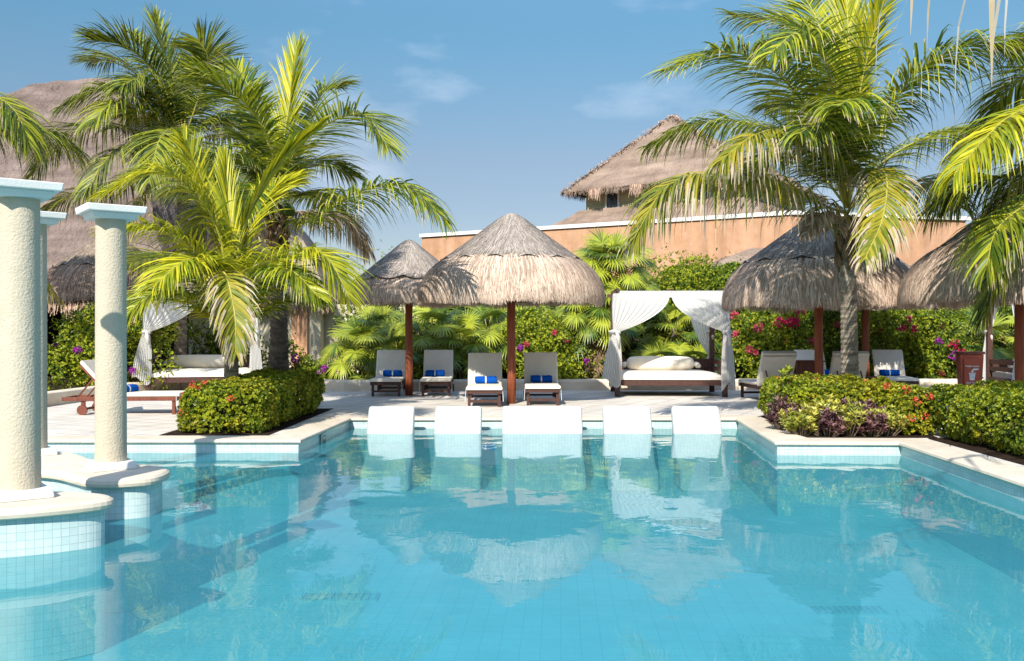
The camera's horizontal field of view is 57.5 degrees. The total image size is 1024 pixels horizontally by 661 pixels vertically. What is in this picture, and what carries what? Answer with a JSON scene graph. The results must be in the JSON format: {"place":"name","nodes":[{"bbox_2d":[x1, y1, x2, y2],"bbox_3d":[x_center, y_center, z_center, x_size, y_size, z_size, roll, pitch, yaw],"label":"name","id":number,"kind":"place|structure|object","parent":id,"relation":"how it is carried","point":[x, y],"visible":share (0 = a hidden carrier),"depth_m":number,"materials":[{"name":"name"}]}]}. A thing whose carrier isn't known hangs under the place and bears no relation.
{"place":"outdoors","nodes":[
{"label":"outdoors","id":0,"kind":"place"},
{"bbox_2d":[0,78,214,375],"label":"thatched hall","id":1,"kind":"structure","parent":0,"point":[71,236],"depth_m":30.23,"materials":[{"name":"plant"}]},
{"bbox_2d":[0,0,1023,302],"label":"sky","id":2,"kind":"structure","parent":0,"point":[509,103],"materials":[{"name":"blue"}]},
{"bbox_2d":[47,390,1023,468],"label":"pool deck","id":3,"kind":"structure","parent":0,"point":[151,418],"depth_m":18.29,"materials":[{"name":"stone"}]},
{"bbox_2d":[62,360,183,414],"bbox_3d":[-6.740,0.983,16.360,1.989,0.935,0.702,0,0,-3],"label":"sun lounger","id":4,"kind":"object","parent":3,"relation":"on","point":[87,367],"visible":0.62,"depth_m":16.07,"materials":[{"name":"fabric"}]},
{"bbox_2d":[132,292,261,390],"bbox_3d":[-7.474,0.265,22.483,2.880,2.370,2.165,0,0,-14],"label":"daybed","id":5,"kind":"object","parent":3,"relation":"on","point":[253,361],"visible":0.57,"depth_m":21.46,"materials":[{"name":"fabric"}]},
{"bbox_2d":[163,355,239,367],"bbox_3d":[-7.581,0.760,22.845,1.833,0.340,0.340,0,0,-14],"label":"bolster pillow","id":6,"kind":"object","parent":5,"relation":"on","point":[200,361],"visible":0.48,"depth_m":22.70,"materials":[{"name":"fabric"}]},
{"bbox_2d":[161,408,333,434],"bbox_3d":[-4.090,1.444,15.090,1.580,0.001,4.420,0,0,0],"label":"soil bed","id":7,"kind":"object","parent":3,"relation":"on","point":[290,422],"visible":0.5,"depth_m":13.48,"materials":[{"name":"soil"}]},
{"bbox_2d":[83,113,379,421],"bbox_3d":[-4.487,-0.938,14.404,5.099,4.778,3.920,0,0,0],"label":"coconut palm","id":8,"kind":"object","parent":7,"relation":"on","point":[232,281],"visible":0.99,"depth_m":13.96,"materials":[{"name":"green plant"}]},
{"bbox_2d":[176,367,326,432],"bbox_3d":[-4.086,1.054,15.043,1.533,0.821,4.272,0,0,0],"label":"hedge","id":9,"kind":"object","parent":7,"relation":"on","point":[260,397],"visible":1,"depth_m":13.25,"materials":[{"name":"green plant"}]},
{"bbox_2d":[149,30,458,373],"bbox_3d":[-3.748,-2.078,16.998,5.823,7.057,4.436,0,0,0],"label":"coconut palm","id":10,"kind":"object","parent":7,"relation":"on","point":[268,145],"visible":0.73,"depth_m":16.80,"materials":[{"name":"green plant"}]},
{"bbox_2d":[369,350,404,395],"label":"sun lounger","id":11,"kind":"object","parent":3,"relation":"on","point":[390,359],"visible":0.9,"depth_m":21.71,"materials":[{"name":"fabric"}]},
{"bbox_2d":[383,370,401,376],"bbox_3d":[-2.743,0.983,21.451,0.444,0.155,0.151,0,0,-5],"label":"rolled towel","id":12,"kind":"object","parent":11,"relation":"on","point":[389,373],"visible":1,"depth_m":21.39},
{"bbox_2d":[47,373,753,390],"bbox_3d":[0.000,1.442,23.500,60.000,0.001,19.000,0,0,0],"label":"soil bed","id":13,"kind":"object","parent":3,"relation":"on","point":[56,385],"depth_m":25.39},
{"bbox_2d":[0,92,94,310],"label":"coconut palm","id":14,"kind":"object","parent":13,"relation":"on","point":[25,132],"visible":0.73,"depth_m":17.18,"materials":[{"name":"green plant"}]},
{"bbox_2d":[47,301,137,390],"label":"bush","id":15,"kind":"object","parent":13,"relation":"on","point":[78,348],"visible":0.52,"depth_m":20.97,"materials":[{"name":"green plant"}]},
{"bbox_2d":[47,239,174,306],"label":"palapa","id":16,"kind":"structure","parent":13,"relation":"on","point":[71,278],"depth_m":22.56,"materials":[{"name":"plant"}]},
{"bbox_2d":[17,2,263,354],"bbox_3d":[-9.149,-3.490,23.309,6.712,9.883,5.270,0,0,0],"label":"coconut palm","id":17,"kind":"object","parent":13,"relation":"on","point":[172,110],"visible":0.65,"depth_m":22.69,"materials":[{"name":"green plant"}]},
{"bbox_2d":[127,313,183,390],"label":"bush","id":18,"kind":"object","parent":13,"relation":"on","point":[133,337],"visible":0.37,"depth_m":21.59,"materials":[{"name":"green plant"}]},
{"bbox_2d":[166,318,269,368],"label":"bush","id":19,"kind":"object","parent":13,"relation":"on","point":[212,346],"visible":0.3,"depth_m":24.27,"materials":[{"name":"green plant"}]},
{"bbox_2d":[187,202,346,371],"bbox_3d":[-7.228,-1.203,27.502,4.564,5.305,3.464,0,0,0],"label":"thatched hut","id":20,"kind":"object","parent":13,"relation":"on","point":[303,325],"visible":0.09,"depth_m":26.20,"materials":[{"name":"plant"}]},
{"bbox_2d":[261,329,318,370],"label":"bush","id":21,"kind":"object","parent":13,"relation":"on","point":[304,361],"visible":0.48,"depth_m":24.00,"materials":[{"name":"green plant"}]},
{"bbox_2d":[307,356,365,379],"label":"bush","id":22,"kind":"object","parent":13,"relation":"on","point":[319,367],"visible":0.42,"depth_m":23.51,"materials":[{"name":"green plant"}]},
{"bbox_2d":[315,311,395,379],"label":"fan palm","id":23,"kind":"object","parent":13,"relation":"on","point":[347,333],"visible":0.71,"depth_m":23.46,"materials":[{"name":"green plant"}]},
{"bbox_2d":[324,304,420,376],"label":"garden wall","id":24,"kind":"structure","parent":13,"relation":"on","point":[329,320],"depth_m":26.74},
{"bbox_2d":[334,304,417,377],"bbox_3d":[-3.572,0.333,24.567,2.440,2.382,2.419,0,0,0],"label":"fan palm","id":25,"kind":"object","parent":13,"relation":"on","point":[385,312],"visible":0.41,"depth_m":24.25,"materials":[{"name":"green plant"}]},
{"bbox_2d":[329,301,436,377],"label":"bush","id":26,"kind":"object","parent":13,"relation":"on","point":[355,312],"visible":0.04,"depth_m":26.01,"materials":[{"name":"green plant"}]},
{"bbox_2d":[353,316,423,379],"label":"fan palm","id":27,"kind":"object","parent":13,"relation":"on","point":[387,332],"visible":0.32,"depth_m":23.67,"materials":[{"name":"green plant"}]},
{"bbox_2d":[392,335,430,379],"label":"bush","id":28,"kind":"object","parent":13,"relation":"on","point":[417,369],"visible":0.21,"depth_m":23.17,"materials":[{"name":"green plant"}]},
{"bbox_2d":[392,305,476,372],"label":"fan palm","id":29,"kind":"object","parent":13,"relation":"on","point":[443,317],"visible":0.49,"depth_m":23.80,"materials":[{"name":"green plant"}]},
{"bbox_2d":[413,308,503,378],"bbox_3d":[-1.425,0.730,23.934,2.520,2.735,2.334,0,0,-18],"label":"fan palm","id":30,"kind":"object","parent":13,"relation":"on","point":[468,322],"visible":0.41,"depth_m":23.55,"materials":[{"name":"green plant"}]},
{"bbox_2d":[413,304,529,378],"bbox_3d":[-0.825,0.165,26.506,4.148,2.682,2.478,0,0,0],"label":"bush","id":31,"kind":"object","parent":13,"relation":"on","point":[487,322],"visible":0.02,"depth_m":26.09,"materials":[{"name":"green plant"}]},
{"bbox_2d":[447,305,535,378],"bbox_3d":[-0.698,0.185,24.589,2.608,2.623,2.404,0,0,41],"label":"fan palm","id":32,"kind":"object","parent":13,"relation":"on","point":[485,312],"visible":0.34,"depth_m":24.15,"materials":[{"name":"green plant"}]},
{"bbox_2d":[486,303,565,378],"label":"fan palm","id":33,"kind":"object","parent":13,"relation":"on","point":[522,309],"visible":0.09,"depth_m":24.88,"materials":[{"name":"green plant"}]},
{"bbox_2d":[422,276,669,378],"bbox_3d":[0.716,-0.025,27.692,8.176,3.289,1.441,0,0,0],"label":"hedge","id":34,"kind":"object","parent":13,"relation":"on","point":[549,307],"depth_m":27.21,"materials":[{"name":"green plant"}]},
{"bbox_2d":[497,306,600,382],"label":"bush","id":35,"kind":"object","parent":13,"relation":"on","point":[544,339],"visible":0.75,"depth_m":23.24,"materials":[{"name":"green plant"}]},
{"bbox_2d":[548,274,646,378],"bbox_3d":[2.157,0.069,23.811,2.203,3.052,2.566,0,0,45],"label":"fan palm","id":36,"kind":"object","parent":13,"relation":"on","point":[598,344],"visible":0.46,"depth_m":23.20,"materials":[{"name":"green plant"}]},
{"bbox_2d":[573,227,660,358],"bbox_3d":[2.577,-0.660,24.318,2.833,4.224,2.648,0,0,0],"label":"fan palm","id":37,"kind":"object","parent":13,"relation":"on","point":[603,246],"visible":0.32,"depth_m":23.90,"materials":[{"name":"green plant"}]},
{"bbox_2d":[574,274,668,358],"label":"bush","id":38,"kind":"object","parent":13,"relation":"on","point":[625,357],"visible":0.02,"depth_m":26.70,"materials":[{"name":"green plant"}]},
{"bbox_2d":[627,340,695,357],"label":"fan palm","id":39,"kind":"object","parent":13,"relation":"on","point":[649,352],"visible":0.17,"depth_m":24.46,"materials":[{"name":"green plant"}]},
{"bbox_2d":[631,301,721,358],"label":"fan palm","id":40,"kind":"object","parent":13,"relation":"on","point":[675,312],"visible":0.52,"depth_m":24.89,"materials":[{"name":"green plant"}]},
{"bbox_2d":[626,243,735,357],"bbox_3d":[4.246,-0.500,25.852,4.198,3.949,2.372,0,0,0],"label":"bush","id":41,"kind":"object","parent":13,"relation":"on","point":[689,276],"visible":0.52,"depth_m":25.73,"materials":[{"name":"green plant"}]},
{"bbox_2d":[659,338,721,373],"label":"fan palm","id":42,"kind":"object","parent":13,"relation":"on","point":[700,352],"visible":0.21,"depth_m":24.01,"materials":[{"name":"green plant"}]},
{"bbox_2d":[659,248,763,374],"bbox_3d":[5.800,-0.444,26.070,3.721,3.819,2.638,0,0,0],"label":"bush","id":43,"kind":"object","parent":13,"relation":"on","point":[726,275],"visible":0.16,"depth_m":25.68,"materials":[{"name":"green plant"}]},
{"bbox_2d":[708,248,763,377],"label":"wall","id":44,"kind":"structure","parent":13,"relation":"on","point":[746,254],"depth_m":28.91,"materials":[{"name":"paint"}]},
{"bbox_2d":[663,261,869,378],"bbox_3d":[7.507,-0.222,27.510,6.164,3.623,1.422,0,0,0],"label":"hedge","id":45,"kind":"object","parent":13,"relation":"on","point":[740,367],"visible":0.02,"depth_m":27.02,"materials":[{"name":"green plant"}]},
{"bbox_2d":[716,308,838,378],"bbox_3d":[6.672,0.195,23.889,2.928,2.583,1.918,0,0,-8],"label":"bush","id":46,"kind":"object","parent":13,"relation":"on","point":[774,333],"visible":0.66,"depth_m":23.55,"materials":[{"name":"green plant"}]},
{"bbox_2d":[794,310,893,375],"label":"bush","id":47,"kind":"object","parent":13,"relation":"on","point":[831,317],"visible":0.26,"depth_m":23.68,"materials":[{"name":"green plant"}]},
{"bbox_2d":[857,307,950,378],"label":"bush","id":48,"kind":"object","parent":13,"relation":"on","point":[904,343],"visible":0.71,"depth_m":23.54,"materials":[{"name":"green plant"}]},
{"bbox_2d":[869,303,1013,375],"bbox_3d":[13.729,-0.023,27.101,6.939,3.264,1.398,0,0,0],"label":"hedge","id":49,"kind":"object","parent":13,"relation":"on","point":[959,312],"visible":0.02,"depth_m":26.60,"materials":[{"name":"green plant"}]},
{"bbox_2d":[906,307,983,378],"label":"bush","id":50,"kind":"object","parent":13,"relation":"on","point":[947,340],"visible":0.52,"depth_m":23.22,"materials":[{"name":"green plant"}]},
{"bbox_2d":[944,305,1013,378],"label":"fan palm","id":51,"kind":"object","parent":13,"relation":"on","point":[999,330],"visible":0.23,"depth_m":23.72,"materials":[{"name":"green plant"}]},
{"bbox_2d":[945,303,1013,372],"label":"bush","id":52,"kind":"object","parent":13,"relation":"on","point":[1007,311],"visible":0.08,"depth_m":24.63,"materials":[{"name":"green plant"}]},
{"bbox_2d":[350,239,465,395],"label":"palapa","id":53,"kind":"structure","parent":3,"relation":"on","point":[400,270],"depth_m":20.08,"materials":[{"name":"beige plant"}]},
{"bbox_2d":[419,350,453,395],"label":"sun lounger","id":54,"kind":"object","parent":3,"relation":"on","point":[438,359],"visible":0.99,"depth_m":21.80,"materials":[{"name":"fabric"}]},
{"bbox_2d":[465,353,503,406],"bbox_3d":[-0.541,0.953,18.621,0.731,0.994,2.072,0,0,-1],"label":"sun lounger","id":55,"kind":"object","parent":3,"relation":"on","point":[484,364],"visible":0.99,"depth_m":18.87,"materials":[{"name":"fabric"}]},
{"bbox_2d":[475,376,496,383],"bbox_3d":[-0.514,0.983,18.608,0.452,0.155,0.151,0,0,0],"label":"rolled towel","id":56,"kind":"object","parent":55,"relation":"on","point":[486,379],"visible":1,"depth_m":18.54,"materials":[{"name":"fabric"}]},
{"bbox_2d":[417,213,605,403],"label":"palapa","id":57,"kind":"structure","parent":3,"relation":"on","point":[508,261],"depth_m":17.28,"materials":[{"name":"beige plant"}]},
{"bbox_2d":[47,379,997,406],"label":"wall","id":58,"kind":"structure","parent":3,"relation":"on","point":[54,397],"depth_m":22.45,"materials":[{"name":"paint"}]},
{"bbox_2d":[48,415,1023,487],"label":"pool coping","id":59,"kind":"object","parent":3,"relation":"on","point":[996,469],"visible":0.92,"depth_m":12.30,"materials":[{"name":"stone"}]},
{"bbox_2d":[523,352,561,404],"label":"sun lounger","id":60,"kind":"object","parent":3,"relation":"on","point":[540,363],"visible":0.99,"depth_m":19.25,"materials":[{"name":"fabric"}]},
{"bbox_2d":[530,375,551,382],"bbox_3d":[0.599,0.983,18.982,0.443,0.157,0.151,0,0,0],"label":"rolled towel","id":61,"kind":"object","parent":60,"relation":"on","point":[541,378],"visible":1,"depth_m":18.92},
{"bbox_2d":[602,288,734,396],"bbox_3d":[3.450,0.265,21.227,2.880,2.370,2.165,0,0,3],"label":"daybed","id":62,"kind":"object","parent":3,"relation":"on","point":[700,309],"visible":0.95,"depth_m":20.33,"materials":[{"name":"fabric"}]},
{"bbox_2d":[622,356,700,369],"bbox_3d":[3.453,0.760,21.604,1.833,0.340,0.340,0,0,3],"label":"bolster pillow","id":63,"kind":"object","parent":62,"relation":"on","point":[659,363],"visible":0.94,"depth_m":21.48,"materials":[{"name":"fabric"}]},
{"bbox_2d":[738,351,796,396],"bbox_3d":[5.346,0.931,19.353,0.731,1.039,2.072,0,0,-4],"label":"sun lounger","id":64,"kind":"object","parent":3,"relation":"on","point":[771,363],"visible":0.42,"depth_m":18.88,"materials":[{"name":"fabric"}]},
{"bbox_2d":[793,360,824,398],"bbox_3d":[6.152,1.035,19.424,0.580,0.830,0.440,0,0,0],"label":"wooden cabinet","id":65,"kind":"object","parent":3,"relation":"on","point":[802,366],"visible":0.26,"depth_m":19.22,"materials":[{"name":"red wood"}]},
{"bbox_2d":[794,350,825,368],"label":"sun lounger","id":66,"kind":"object","parent":3,"relation":"on","point":[805,354],"visible":0.02,"depth_m":22.19,"materials":[{"name":"fabric"}]},
{"bbox_2d":[721,212,922,376],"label":"palapa","id":67,"kind":"structure","parent":3,"relation":"on","point":[786,271],"depth_m":17.13,"materials":[{"name":"beige plant"}]},
{"bbox_2d":[761,416,937,437],"bbox_3d":[4.975,1.443,14.190,2.450,0.001,3.220,0,0,0],"label":"soil bed","id":68,"kind":"object","parent":3,"relation":"on","point":[915,434],"visible":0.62,"depth_m":12.71,"materials":[{"name":"soil"}]},
{"bbox_2d":[763,392,804,430],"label":"purple plant","id":69,"kind":"object","parent":68,"relation":"on","point":[773,416],"visible":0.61,"depth_m":13.44,"materials":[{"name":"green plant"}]},
{"bbox_2d":[765,364,803,423],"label":"leafy shrub","id":70,"kind":"object","parent":68,"relation":"on","point":[771,387],"visible":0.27,"depth_m":13.96,"materials":[{"name":"green plant"}]},
{"bbox_2d":[778,402,822,435],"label":"croton plant","id":71,"kind":"object","parent":68,"relation":"on","point":[795,423],"visible":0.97,"depth_m":12.85,"materials":[{"name":"yellow plant"}]},
{"bbox_2d":[615,0,1023,377],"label":"coconut palm","id":72,"kind":"object","parent":68,"relation":"on","point":[829,136],"visible":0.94,"depth_m":13.84,"materials":[{"name":"green plant"}]},
{"bbox_2d":[804,406,852,436],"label":"purple plant","id":73,"kind":"object","parent":68,"relation":"on","point":[830,423],"visible":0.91,"depth_m":12.66,"materials":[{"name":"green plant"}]},
{"bbox_2d":[810,393,847,433],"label":"croton plant","id":74,"kind":"object","parent":68,"relation":"on","point":[823,404],"visible":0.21,"depth_m":13.09,"materials":[{"name":"yellow plant"}]},
{"bbox_2d":[757,371,906,416],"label":"hedge","id":75,"kind":"object","parent":68,"relation":"on","point":[815,385],"visible":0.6,"depth_m":13.55,"materials":[{"name":"green plant"}]},
{"bbox_2d":[833,395,866,435],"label":"croton plant","id":76,"kind":"object","parent":68,"relation":"on","point":[849,411],"visible":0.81,"depth_m":12.74,"materials":[{"name":"yellow plant"}]},
{"bbox_2d":[835,397,870,432],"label":"purple plant","id":77,"kind":"object","parent":68,"relation":"on","point":[843,400],"visible":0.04,"depth_m":13.08,"materials":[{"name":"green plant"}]},
{"bbox_2d":[852,410,891,436],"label":"purple plant","id":78,"kind":"object","parent":68,"relation":"on","point":[869,425],"visible":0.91,"depth_m":12.64,"materials":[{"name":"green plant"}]},
{"bbox_2d":[867,405,908,435],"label":"croton plant","id":79,"kind":"object","parent":68,"relation":"on","point":[891,422],"visible":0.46,"depth_m":12.74,"materials":[{"name":"yellow plant"}]},
{"bbox_2d":[886,383,941,434],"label":"ixora bush","id":80,"kind":"object","parent":68,"relation":"on","point":[908,400],"visible":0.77,"depth_m":12.81,"materials":[{"name":"green plant"}]},
{"bbox_2d":[829,351,869,394],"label":"sun lounger","id":81,"kind":"object","parent":3,"relation":"on","point":[835,366],"visible":0.12,"depth_m":18.71,"materials":[{"name":"fabric"}]},
{"bbox_2d":[796,245,939,375],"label":"palapa","id":82,"kind":"structure","parent":3,"relation":"on","point":[865,330],"depth_m":21.83,"materials":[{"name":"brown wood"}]},
{"bbox_2d":[872,350,919,385],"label":"sun lounger","id":83,"kind":"object","parent":3,"relation":"on","point":[888,359],"visible":0.52,"depth_m":22.07,"materials":[{"name":"fabric"}]},
{"bbox_2d":[879,369,899,375],"bbox_3d":[8.818,0.985,21.781,0.460,0.155,0.151,0,0,7],"label":"rolled towel","id":84,"kind":"object","parent":83,"relation":"on","point":[884,372],"visible":0.99,"depth_m":21.73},
{"bbox_2d":[876,0,1007,91],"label":"coconut palm","id":85,"kind":"object","parent":3,"relation":"on","point":[992,24],"visible":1,"depth_m":4.88,"materials":[{"name":"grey plant"}]},
{"bbox_2d":[897,193,1023,384],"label":"palapa","id":86,"kind":"structure","parent":3,"relation":"on","point":[928,279],"depth_m":15.04,"materials":[{"name":"beige plant"}]},
{"bbox_2d":[906,22,1023,336],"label":"coconut palm","id":87,"kind":"object","parent":3,"relation":"on","point":[997,130],"visible":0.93,"depth_m":12.98,"materials":[{"name":"green plant"}]},
{"bbox_2d":[954,351,984,386],"bbox_3d":[10.050,0.945,20.498,0.530,0.970,0.493,0,0,14],"label":"towel bin","id":88,"kind":"object","parent":3,"relation":"on","point":[969,365],"visible":0.9,"depth_m":20.28,"materials":[{"name":"red paint"}]},
{"bbox_2d":[929,436,1023,463],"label":"soil bed","id":89,"kind":"object","parent":3,"relation":"on","point":[983,448],"visible":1,"depth_m":11.29,"materials":[{"name":"soil"}]},
{"bbox_2d":[924,378,1023,456],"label":"hedge","id":90,"kind":"object","parent":89,"relation":"on","point":[970,413],"visible":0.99,"depth_m":11.60,"materials":[{"name":"green plant"}]},
{"bbox_2d":[982,304,1014,383],"bbox_3d":[12.144,0.265,20.745,2.880,2.370,2.165,0,0,4],"label":"daybed","id":91,"kind":"object","parent":3,"relation":"on","point":[1000,368],"visible":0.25,"depth_m":21.67,"materials":[{"name":"fabric"}]},
{"bbox_2d":[324,429,758,446],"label":"water","id":92,"kind":"structure","parent":0,"point":[357,434],"depth_m":14.36,"materials":[{"name":"liquid"}]},
{"bbox_2d":[60,477,1023,660],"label":"pool floor","id":93,"kind":"structure","parent":0,"point":[596,569],"depth_m":8.86,"materials":[{"name":"tile"}]},
{"bbox_2d":[0,491,113,660],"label":"tiled plinth","id":94,"kind":"structure","parent":93,"relation":"on","point":[52,579],"depth_m":6.78,"materials":[{"name":"white tile"}]},
{"bbox_2d":[0,177,63,502],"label":"column","id":95,"kind":"structure","parent":94,"relation":"on","point":[21,200],"depth_m":6.95,"materials":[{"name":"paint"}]},
{"bbox_2d":[41,451,169,611],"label":"tiled plinth","id":96,"kind":"structure","parent":93,"relation":"on","point":[133,548],"depth_m":8.04,"materials":[{"name":"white tile"}]},
{"bbox_2d":[40,211,66,455],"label":"column","id":97,"kind":"structure","parent":96,"relation":"on","point":[47,218],"depth_m":9.42,"materials":[{"name":"paint"}]},
{"bbox_2d":[75,202,146,471],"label":"column","id":98,"kind":"structure","parent":96,"relation":"on","point":[110,446],"depth_m":8.42,"materials":[{"name":"paint"}]},
{"bbox_2d":[298,592,380,601],"bbox_3d":[-1.550,2.400,8.400,0.700,0.030,0.240,0,0,0],"label":"floor drain","id":99,"kind":"object","parent":93,"relation":"on","point":[339,597],"visible":1,"depth_m":8.37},
{"bbox_2d":[360,406,414,490],"bbox_3d":[-1.914,1.805,14.465,0.735,1.200,0.930,0,0,0],"label":"pool lounger","id":100,"kind":"object","parent":93,"relation":"on","point":[389,466],"visible":0.99,"depth_m":14.46,"materials":[{"name":"plastic"}]},
{"bbox_2d":[431,406,481,490],"bbox_3d":[-0.852,1.805,14.465,0.745,1.200,0.930,0,0,0],"label":"pool lounger","id":101,"kind":"object","parent":93,"relation":"on","point":[456,465],"visible":0.98,"depth_m":14.46,"materials":[{"name":"plastic"}]},
{"bbox_2d":[48,421,1023,583],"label":"pool wall","id":102,"kind":"structure","parent":93,"relation":"on","point":[978,516],"depth_m":12.32,"materials":[{"name":"blue tile"}]},
{"bbox_2d":[501,406,585,490],"bbox_3d":[0.476,1.805,14.465,1.270,1.200,0.930,0,0,0],"label":"pool lounger","id":103,"kind":"object","parent":93,"relation":"on","point":[533,463],"visible":0.98,"depth_m":14.46,"materials":[{"name":"plastic"}]},
{"bbox_2d":[602,406,658,490],"bbox_3d":[1.821,1.805,14.465,0.765,1.200,0.930,0,0,0],"label":"pool lounger","id":104,"kind":"object","parent":93,"relation":"on","point":[629,465],"visible":1,"depth_m":14.46,"materials":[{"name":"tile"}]},
{"bbox_2d":[671,406,731,490],"bbox_3d":[2.917,1.805,14.465,0.765,1.200,0.930,0,0,0],"label":"pool lounger","id":105,"kind":"object","parent":93,"relation":"on","point":[701,466],"visible":0.94,"depth_m":14.45,"materials":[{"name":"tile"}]},
{"bbox_2d":[811,605,890,615],"bbox_3d":[2.900,2.400,8.000,0.600,0.030,0.240,0,0,0],"label":"floor drain","id":106,"kind":"object","parent":93,"relation":"on","point":[852,610],"visible":1,"depth_m":7.96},
{"label":"ground","id":107,"kind":"structure","parent":0,"visible":0},
{"bbox_2d":[419,210,970,277],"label":"orange building","id":108,"kind":"structure","parent":107,"relation":"on","point":[569,237],"depth_m":33.61,"materials":[{"name":"paint"}]},
{"bbox_2d":[552,114,826,225],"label":"thatched pavilion","id":109,"kind":"structure","parent":108,"relation":"on","point":[613,187],"depth_m":47.13,"materials":[{"name":"plant"}]},
{"bbox_2d":[605,190,619,207],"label":"window","id":110,"kind":"structure","parent":109,"relation":"in","point":[612,200],"depth_m":47.85,"materials":[{"name":"white paint"}]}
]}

